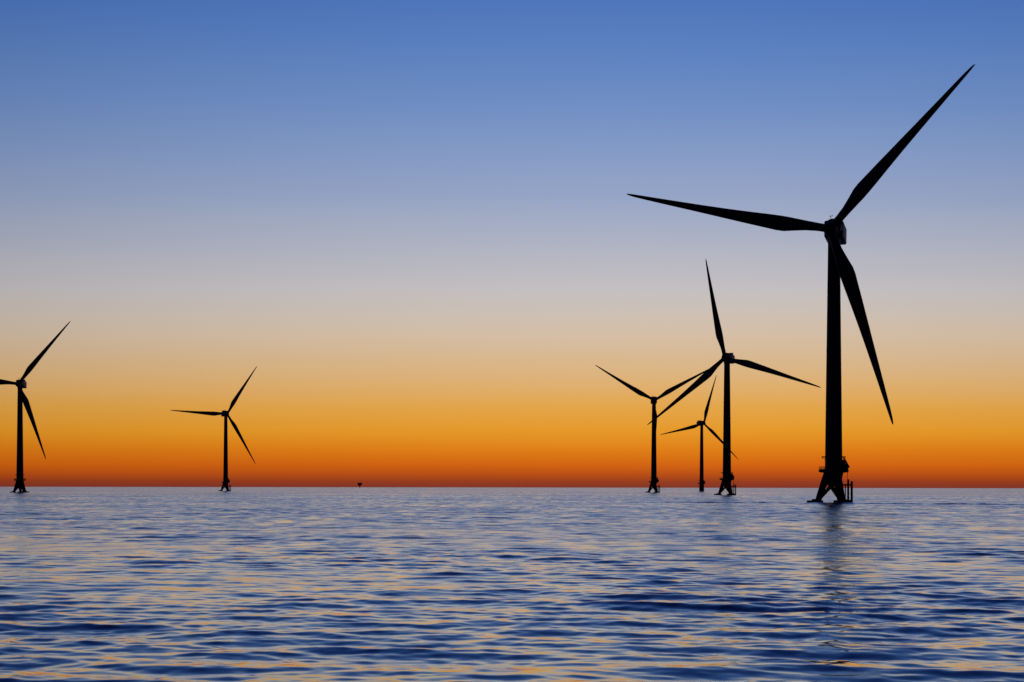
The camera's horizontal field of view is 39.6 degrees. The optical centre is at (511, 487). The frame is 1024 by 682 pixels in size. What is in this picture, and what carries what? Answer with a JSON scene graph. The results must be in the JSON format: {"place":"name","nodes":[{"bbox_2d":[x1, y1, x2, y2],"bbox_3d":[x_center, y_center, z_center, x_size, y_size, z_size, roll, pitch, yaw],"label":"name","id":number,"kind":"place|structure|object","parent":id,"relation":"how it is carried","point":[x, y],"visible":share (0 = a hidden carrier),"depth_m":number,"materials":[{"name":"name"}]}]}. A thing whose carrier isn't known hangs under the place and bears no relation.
{"place":"outdoors","nodes":[
{"label":"outdoors","id":0,"kind":"place"},
{"bbox_2d":[0,487,1023,681],"bbox_3d":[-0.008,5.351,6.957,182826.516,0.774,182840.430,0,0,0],"label":"sea","id":1,"kind":"structure","parent":0,"point":[314,584],"depth_m":80.31,"materials":[{"name":"liquid"}]},
{"bbox_2d":[0,322,69,492],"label":"wind turbine","id":2,"kind":"object","parent":1,"relation":"in","point":[22,398],"visible":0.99,"depth_m":1317.73,"materials":[{"name":"grey paint"}]},
{"bbox_2d":[171,367,256,490],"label":"wind turbine","id":3,"kind":"object","parent":1,"relation":"in","point":[224,413],"visible":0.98,"depth_m":1872.37,"materials":[{"name":"grey paint"}]},
{"bbox_2d":[596,365,707,492],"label":"wind turbine","id":4,"kind":"object","parent":1,"relation":"in","point":[654,481],"visible":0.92,"depth_m":1555.63,"materials":[{"name":"grey paint"}]},
{"bbox_2d":[660,375,737,490],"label":"wind turbine","id":5,"kind":"object","parent":1,"relation":"in","point":[700,423],"visible":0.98,"depth_m":2124.30,"materials":[{"name":"grey paint"}]},
{"bbox_2d":[647,260,820,494],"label":"wind turbine","id":6,"kind":"object","parent":1,"relation":"in","point":[727,359],"visible":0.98,"depth_m":1053.51,"materials":[{"name":"grey paint"}]},
{"bbox_2d":[627,64,974,502],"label":"wind turbine","id":7,"kind":"object","parent":1,"relation":"in","point":[836,466],"visible":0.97,"depth_m":517.08,"materials":[{"name":"grey paint"}]},
{"bbox_2d":[0,0,1023,487],"label":"sky","id":8,"kind":"structure","parent":0,"point":[417,224],"materials":[{"name":"multicoloured"}]}
]}

